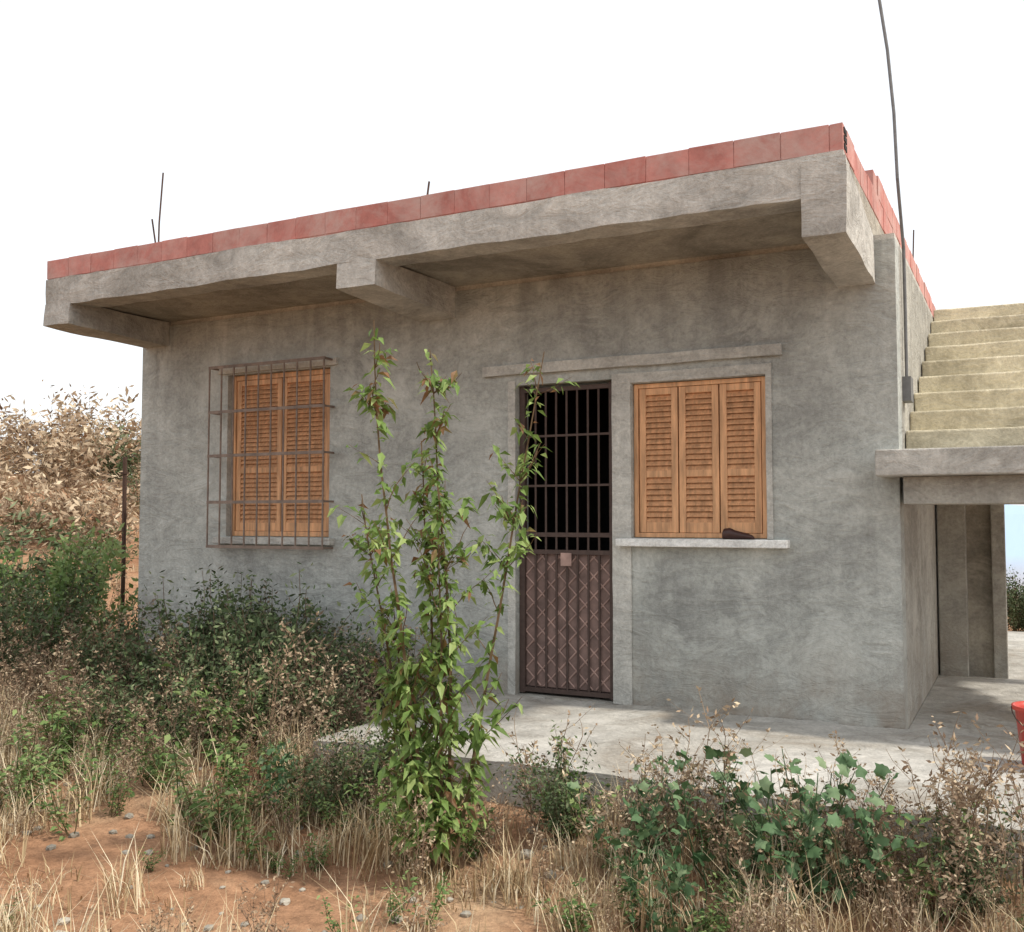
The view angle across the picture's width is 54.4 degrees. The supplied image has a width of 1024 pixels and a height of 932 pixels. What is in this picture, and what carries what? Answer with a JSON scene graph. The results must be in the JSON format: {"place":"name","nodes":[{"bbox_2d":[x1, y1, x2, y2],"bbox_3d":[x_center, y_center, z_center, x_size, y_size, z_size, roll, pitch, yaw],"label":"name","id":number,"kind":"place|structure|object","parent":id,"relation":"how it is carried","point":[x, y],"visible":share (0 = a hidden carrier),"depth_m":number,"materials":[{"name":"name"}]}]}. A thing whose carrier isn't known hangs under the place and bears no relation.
{"place":"outdoors","nodes":[
{"label":"outdoors","id":0,"kind":"place"},
{"bbox_2d":[0,474,1023,931],"bbox_3d":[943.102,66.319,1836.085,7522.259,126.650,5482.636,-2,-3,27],"label":"ground","id":1,"kind":"structure","parent":0,"point":[302,910],"depth_m":4.36,"materials":[{"name":"soil"}]},
{"bbox_2d":[0,564,73,684],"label":"shrub","id":2,"kind":"object","parent":1,"relation":"on","point":[5,623],"visible":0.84,"depth_m":8.29,"materials":[{"name":"green plant"}]},
{"bbox_2d":[9,555,114,672],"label":"shrub","id":3,"kind":"object","parent":1,"relation":"on","point":[69,613],"visible":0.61,"depth_m":9.20,"materials":[{"name":"green plant"}]},
{"bbox_2d":[0,521,138,654],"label":"green bush","id":4,"kind":"object","parent":1,"relation":"on","point":[59,585],"visible":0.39,"depth_m":9.89,"materials":[{"name":"green plant"}]},
{"bbox_2d":[0,418,140,613],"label":"hillside green scrub","id":5,"kind":"object","parent":1,"relation":"on","point":[38,561],"visible":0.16,"depth_m":13.44,"materials":[{"name":"green plant"}]},
{"bbox_2d":[0,380,141,554],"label":"hillside scrub","id":6,"kind":"object","parent":1,"relation":"on","point":[55,452],"visible":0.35,"depth_m":22.04,"materials":[{"name":"beige plant"}]},
{"bbox_2d":[56,611,146,700],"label":"shrub","id":7,"kind":"object","parent":1,"relation":"on","point":[86,656],"visible":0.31,"depth_m":7.61,"materials":[{"name":"green plant"}]},
{"bbox_2d":[44,585,174,701],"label":"shrub","id":8,"kind":"object","parent":1,"relation":"on","point":[123,628],"visible":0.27,"depth_m":7.41,"materials":[{"name":"green plant"}]},
{"bbox_2d":[61,647,180,746],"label":"shrub","id":9,"kind":"object","parent":1,"relation":"on","point":[119,701],"visible":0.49,"depth_m":6.51,"materials":[{"name":"green plant"}]},
{"bbox_2d":[120,457,128,641],"bbox_3d":[-4.112,1.092,10.520,0.062,2.380,0.060,-2,-3,27],"label":"fence post","id":10,"kind":"object","parent":1,"relation":"on","point":[124,495],"visible":0.59,"depth_m":10.53,"materials":[{"name":"brown wood"}]},
{"bbox_2d":[94,570,248,717],"bbox_3d":[-2.401,1.293,7.199,1.084,1.090,1.009,0,-3,6],"label":"shrub","id":11,"kind":"object","parent":1,"relation":"on","point":[134,644],"visible":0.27,"depth_m":7.10,"materials":[{"name":"green plant"}]},
{"bbox_2d":[130,643,240,756],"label":"shrub","id":12,"kind":"object","parent":1,"relation":"on","point":[161,723],"visible":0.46,"depth_m":6.18,"materials":[{"name":"green plant"}]},
{"bbox_2d":[115,603,279,737],"bbox_3d":[-2.065,1.373,6.778,1.077,0.926,0.893,1,-3,-12],"label":"shrub","id":13,"kind":"object","parent":1,"relation":"on","point":[204,662],"visible":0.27,"depth_m":6.63,"materials":[{"name":"green plant"}]},
{"bbox_2d":[120,570,279,665],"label":"shrub","id":14,"kind":"object","parent":1,"relation":"on","point":[147,608],"visible":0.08,"depth_m":7.53,"materials":[{"name":"green plant"}]},
{"bbox_2d":[144,610,266,738],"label":"shrub","id":15,"kind":"object","parent":1,"relation":"on","point":[176,639],"visible":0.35,"depth_m":6.47,"materials":[{"name":"green plant"}]},
{"bbox_2d":[180,591,243,658],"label":"shrub","id":16,"kind":"object","parent":1,"relation":"on","point":[212,614],"depth_m":7.50,"materials":[{"name":"green plant"}]},
{"bbox_2d":[177,594,280,710],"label":"shrub","id":17,"kind":"object","parent":1,"relation":"on","point":[253,628],"visible":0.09,"depth_m":6.80,"materials":[{"name":"green plant"}]},
{"bbox_2d":[158,578,321,654],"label":"shrub","id":18,"kind":"object","parent":1,"relation":"on","point":[258,607],"visible":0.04,"depth_m":7.38,"materials":[{"name":"green plant"}]},
{"bbox_2d":[161,568,323,674],"bbox_3d":[-1.950,1.285,7.247,1.224,1.060,1.024,0,-3,-7],"label":"shrub","id":19,"kind":"object","parent":1,"relation":"on","point":[234,599],"visible":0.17,"depth_m":7.16,"materials":[{"name":"green plant"}]},
{"bbox_2d":[197,600,300,688],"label":"shrub","id":20,"kind":"object","parent":1,"relation":"on","point":[253,638],"visible":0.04,"depth_m":6.87,"materials":[{"name":"green plant"}]},
{"bbox_2d":[206,598,291,658],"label":"shrub","id":21,"kind":"object","parent":1,"relation":"on","point":[252,618],"depth_m":7.49,"materials":[{"name":"green plant"}]},
{"bbox_2d":[179,563,319,649],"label":"shrub","id":22,"kind":"object","parent":1,"relation":"on","point":[210,597],"visible":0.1,"depth_m":7.42,"materials":[{"name":"green plant"}]},
{"bbox_2d":[179,622,322,753],"bbox_3d":[-1.566,1.357,6.093,0.866,0.811,0.683,-3,-4,43],"label":"shrub","id":23,"kind":"object","parent":1,"relation":"on","point":[266,677],"visible":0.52,"depth_m":6.02,"materials":[{"name":"green plant"}]},
{"bbox_2d":[215,595,335,655],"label":"shrub","id":24,"kind":"object","parent":1,"relation":"on","point":[324,621],"visible":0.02,"depth_m":7.52,"materials":[{"name":"green plant"}]},
{"bbox_2d":[209,562,366,722],"bbox_3d":[-1.563,1.224,6.763,1.150,1.135,1.032,0,-3,-2],"label":"shrub","id":25,"kind":"object","parent":1,"relation":"on","point":[305,601],"visible":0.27,"depth_m":6.71,"materials":[{"name":"green plant"}]},
{"bbox_2d":[240,730,337,819],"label":"shrub","id":26,"kind":"object","parent":1,"relation":"on","point":[280,769],"visible":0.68,"depth_m":5.05,"materials":[{"name":"green plant"}]},
{"bbox_2d":[222,597,375,679],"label":"shrub","id":27,"kind":"object","parent":1,"relation":"on","point":[316,630],"visible":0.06,"depth_m":7.14,"materials":[{"name":"green plant"}]},
{"bbox_2d":[250,602,358,700],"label":"shrub","id":28,"kind":"object","parent":1,"relation":"on","point":[270,624],"visible":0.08,"depth_m":6.95,"materials":[{"name":"green plant"}]},
{"bbox_2d":[242,621,382,721],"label":"shrub","id":29,"kind":"object","parent":1,"relation":"on","point":[313,646],"visible":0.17,"depth_m":6.62,"materials":[{"name":"green plant"}]},
{"bbox_2d":[273,625,390,742],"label":"shrub","id":30,"kind":"object","parent":1,"relation":"on","point":[329,703],"visible":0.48,"depth_m":6.09,"materials":[{"name":"green plant"}]},
{"bbox_2d":[277,716,391,826],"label":"shrub","id":31,"kind":"object","parent":1,"relation":"on","point":[340,764],"visible":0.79,"depth_m":4.96,"materials":[{"name":"green plant"}]},
{"bbox_2d":[336,706,430,796],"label":"shrub","id":32,"kind":"object","parent":1,"relation":"on","point":[381,741],"visible":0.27,"depth_m":4.97,"materials":[{"name":"green plant"}]},
{"bbox_2d":[337,622,439,719],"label":"shrub","id":33,"kind":"object","parent":1,"relation":"on","point":[374,654],"visible":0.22,"depth_m":6.57,"materials":[{"name":"green plant"}]},
{"bbox_2d":[327,320,578,879],"bbox_3d":[-0.287,0.612,4.513,1.071,2.434,0.659,1,-3,-24],"label":"young tree","id":34,"kind":"object","parent":1,"relation":"on","point":[400,691],"visible":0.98,"depth_m":4.36,"materials":[{"name":"green plant"}]},
{"bbox_2d":[0,443,1023,931],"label":"dry weeds","id":35,"kind":"object","parent":1,"relation":"on","point":[960,797],"visible":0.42,"depth_m":4.21,"materials":[{"name":"plant"}]},
{"bbox_2d":[0,647,1023,931],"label":"green weeds","id":36,"kind":"object","parent":1,"relation":"on","point":[58,753],"visible":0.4,"depth_m":4.94,"materials":[{"name":"green plant"}]},
{"bbox_2d":[8,716,1019,931],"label":"stones","id":37,"kind":"object","parent":1,"relation":"on","point":[359,918],"visible":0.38,"depth_m":4.40,"materials":[{"name":"stone"}]},
{"bbox_2d":[137,238,907,730],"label":"front wall","id":38,"kind":"structure","parent":1,"relation":"on","point":[809,624],"depth_m":6.62,"materials":[{"name":"paint"}]},
{"bbox_2d":[43,301,169,348],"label":"cantilever beam","id":39,"kind":"structure","parent":38,"relation":"attached to","point":[114,326],"depth_m":8.12,"materials":[{"name":"concrete"}]},
{"bbox_2d":[206,356,334,549],"bbox_3d":[-1.945,-0.086,7.998,1.200,1.494,0.158,-2,-3,27],"label":"window grille","id":40,"kind":"object","parent":38,"relation":"attached to","point":[270,453],"depth_m":7.92,"materials":[{"name":"metal"}]},
{"bbox_2d":[213,537,334,544],"bbox_3d":[-1.903,0.603,8.023,1.200,0.056,0.170,-2,-3,27],"label":"window sill","id":41,"kind":"structure","parent":38,"relation":"attached to","point":[277,541],"depth_m":7.92,"materials":[{"name":"grey concrete"}]},
{"bbox_2d":[232,368,329,536],"bbox_3d":[-1.864,-0.096,8.113,1.054,1.334,0.060,-2,-3,27],"label":"window frame","id":42,"kind":"object","parent":38,"relation":"in","point":[278,533],"visible":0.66,"depth_m":8.20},
{"bbox_2d":[236,374,329,531],"bbox_3d":[-1.865,-0.096,8.111,0.962,1.250,0.035,-2,-3,27],"label":"shutter left frame","id":43,"kind":"object","parent":38,"relation":"in","point":[276,526],"visible":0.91,"depth_m":8.09,"materials":[{"name":"brown wood"}]},
{"bbox_2d":[240,380,325,522],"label":"window shutters","id":44,"kind":"object","parent":43,"relation":"attached to","point":[302,445],"visible":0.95,"depth_m":8.09,"materials":[{"name":"brown wood"}]},
{"bbox_2d":[336,259,454,321],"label":"cantilever beam","id":45,"kind":"structure","parent":38,"relation":"attached to","point":[411,294],"depth_m":6.78,"materials":[{"name":"concrete"}]},
{"bbox_2d":[219,343,782,376],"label":"lintels","id":46,"kind":"object","parent":38,"relation":"attached to","point":[664,358],"visible":0.84,"depth_m":6.70,"materials":[{"name":"grey concrete"}]},
{"bbox_2d":[520,381,612,699],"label":"gate bars","id":47,"kind":"object","parent":38,"relation":"attached to","point":[588,552],"visible":0.85,"depth_m":6.90,"materials":[{"name":"brown metal"}]},
{"bbox_2d":[527,554,609,691],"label":"gate panel","id":48,"kind":"structure","parent":47,"relation":"attached to","point":[583,650],"depth_m":6.88,"materials":[{"name":"brown metal"}]},
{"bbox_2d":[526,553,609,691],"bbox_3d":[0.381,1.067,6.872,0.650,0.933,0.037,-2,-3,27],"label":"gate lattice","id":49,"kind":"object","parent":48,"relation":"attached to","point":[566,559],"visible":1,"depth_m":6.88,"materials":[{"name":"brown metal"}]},
{"bbox_2d":[508,363,773,704],"bbox_3d":[0.798,0.476,6.610,1.864,2.203,0.015,-2,-3,27],"label":"window surround","id":50,"kind":"object","parent":38,"relation":"attached to","point":[622,555],"visible":0.91,"depth_m":6.63,"materials":[{"name":"grey concrete"}]},
{"bbox_2d":[639,382,762,532],"bbox_3d":[1.222,-0.045,6.490,0.812,0.960,0.035,-2,-3,27],"label":"shutter frame","id":51,"kind":"object","parent":50,"relation":"attached to","point":[719,472],"visible":0.95,"depth_m":6.46,"materials":[{"name":"brown wood"}]},
{"bbox_2d":[646,390,754,522],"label":"shutter slats","id":52,"kind":"object","parent":51,"relation":"attached to","point":[740,452],"visible":1,"depth_m":6.48,"materials":[{"name":"brown wood"}]},
{"bbox_2d":[634,376,766,537],"bbox_3d":[1.224,-0.045,6.492,0.884,1.024,0.060,-2,-3,27],"label":"window frame","id":53,"kind":"object","parent":38,"relation":"in","point":[637,387],"visible":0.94,"depth_m":6.51,"materials":[{"name":"brown wood"}]},
{"bbox_2d":[615,538,789,548],"bbox_3d":[1.222,0.495,6.405,1.120,0.051,0.185,-2,-3,27],"label":"window sill","id":54,"kind":"structure","parent":38,"relation":"attached to","point":[717,543],"depth_m":6.30,"materials":[{"name":"white stone"}]},
{"bbox_2d":[722,528,754,538],"bbox_3d":[1.424,0.424,6.257,0.199,0.072,0.067,-2,-3,27],"label":"old shoe","id":55,"kind":"object","parent":54,"relation":"on","point":[729,533],"visible":1,"depth_m":6.25,"materials":[{"name":"leather"}]},
{"bbox_2d":[801,154,874,286],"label":"cantilever beam","id":56,"kind":"structure","parent":38,"relation":"attached to","point":[837,234],"depth_m":5.17,"materials":[{"name":"concrete"}]},
{"bbox_2d":[488,720,610,844],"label":"shrub","id":57,"kind":"object","parent":1,"relation":"on","point":[553,812],"visible":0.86,"depth_m":4.49,"materials":[{"name":"green plant"}]},
{"bbox_2d":[566,755,724,871],"bbox_3d":[0.567,1.479,4.213,0.576,0.449,0.477,2,-4,-32],"label":"broadleaf vine","id":58,"kind":"object","parent":1,"relation":"on","point":[633,811],"visible":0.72,"depth_m":4.20,"materials":[{"name":"green plant"}]},
{"bbox_2d":[603,807,750,931],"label":"broadleaf vine","id":59,"kind":"object","parent":1,"relation":"on","point":[679,874],"visible":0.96,"depth_m":3.86,"materials":[{"name":"green plant"}]},
{"bbox_2d":[673,742,852,915],"bbox_3d":[1.005,1.443,4.033,0.615,0.589,0.763,3,-4,-43],"label":"broadleaf vine","id":60,"kind":"object","parent":1,"relation":"on","point":[742,800],"visible":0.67,"depth_m":4.03,"materials":[{"name":"green plant"}]},
{"bbox_2d":[712,752,916,913],"bbox_3d":[1.175,1.428,3.901,0.721,0.561,0.579,0,-3,2],"label":"broadleaf vine","id":61,"kind":"object","parent":1,"relation":"on","point":[812,850],"visible":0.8,"depth_m":3.83,"materials":[{"name":"green plant"}]},
{"bbox_2d":[909,786,1023,920],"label":"shrub","id":62,"kind":"object","parent":1,"relation":"on","point":[964,896],"visible":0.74,"depth_m":3.71,"materials":[{"name":"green plant"}]},
{"bbox_2d":[1006,565,1023,631],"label":"scrub","id":63,"kind":"object","parent":1,"relation":"on","point":[1015,607],"visible":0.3,"depth_m":12.28,"materials":[{"name":"green plant"}]},
{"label":"rear walls","id":64,"kind":"object","parent":1,"relation":"on","visible":0},
{"bbox_2d":[313,388,762,692],"bbox_3d":[0.737,0.321,9.665,5.840,2.950,4.940,-2,-3,27],"label":"interior","id":65,"kind":"object","parent":64,"relation":"attached to","point":[593,458],"visible":0.07,"depth_m":9.18,"materials":[{"name":"black"}]},
{"bbox_2d":[170,233,933,325],"bbox_3d":[0.775,-1.180,9.724,6.147,0.035,5.320,-2,-3,27],"label":"ceiling course","id":66,"kind":"object","parent":64,"relation":"on","point":[676,262],"visible":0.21,"depth_m":6.93,"materials":[{"name":"concrete"}]},
{"bbox_2d":[101,170,883,321],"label":"roof slab","id":67,"kind":"structure","parent":66,"relation":"on","point":[753,233],"depth_m":6.62,"materials":[{"name":"grey concrete"}]},
{"bbox_2d":[45,149,851,307],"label":"roof front beam","id":68,"kind":"structure","parent":67,"relation":"attached to","point":[774,187],"depth_m":6.14,"materials":[{"name":"grey concrete"}]},
{"bbox_2d":[48,125,876,279],"bbox_3d":[0.478,-1.528,9.355,6.050,0.310,6.400,-2,-3,27],"label":"brick mortar","id":69,"kind":"object","parent":67,"relation":"on","point":[872,176],"visible":0.14,"depth_m":6.20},
{"bbox_2d":[47,122,935,317],"bbox_3d":[0.525,-1.545,9.448,6.077,0.299,6.622,-2,-3,27],"label":"brick course","id":70,"kind":"object","parent":67,"relation":"on","point":[748,151],"visible":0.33,"depth_m":6.12,"materials":[{"name":"red brick"}]},
{"bbox_2d":[843,127,846,152],"bbox_3d":[1.729,-1.693,5.168,0.008,0.112,0.080,-2,-3,27],"label":"hollow brick","id":71,"kind":"object","parent":70,"relation":"attached to","point":[845,139],"visible":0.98,"depth_m":5.15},
{"bbox_2d":[151,173,913,257],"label":"starter bars","id":72,"kind":"object","parent":67,"relation":"on","point":[426,194],"visible":0.45,"depth_m":7.89,"materials":[{"name":"metal"}]},
{"bbox_2d":[0,450,1023,931],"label":"dry grass","id":73,"kind":"structure","parent":0,"point":[342,850],"depth_m":4.30,"materials":[{"name":"beige plant"}]},
{"bbox_2d":[0,0,1023,505],"label":"sky","id":74,"kind":"structure","parent":0,"point":[250,112],"materials":[{"name":"white"}]},
{"bbox_2d":[314,690,1023,880],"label":"terrace pavement","id":75,"kind":"structure","parent":0,"point":[626,726],"depth_m":5.32,"materials":[{"name":"concrete"}]},
{"bbox_2d":[1011,701,1023,764],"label":"plastic bucket","id":76,"kind":"object","parent":75,"relation":"on","point":[1017,707],"visible":0.97,"depth_m":4.89,"materials":[{"name":"plastic"}]},
{"bbox_2d":[907,631,1023,740],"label":"side passage pavement","id":77,"kind":"structure","parent":0,"point":[988,700],"depth_m":6.82,"materials":[{"name":"concrete"}]},
{"bbox_2d":[898,246,939,728],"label":"side wall","id":78,"kind":"structure","parent":77,"relation":"on","point":[922,600],"depth_m":6.82,"materials":[{"name":"paint"}]},
{"bbox_2d":[878,0,913,402],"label":"electric mast","id":79,"kind":"object","parent":78,"relation":"attached to","point":[907,390],"visible":1,"depth_m":6.12,"materials":[{"name":"grey metal"}]},
{"bbox_2d":[875,302,1023,678],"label":"outdoor staircase","id":80,"kind":"structure","parent":77,"relation":"on","point":[958,461],"depth_m":7.19,"materials":[{"name":"concrete"}]}
]}

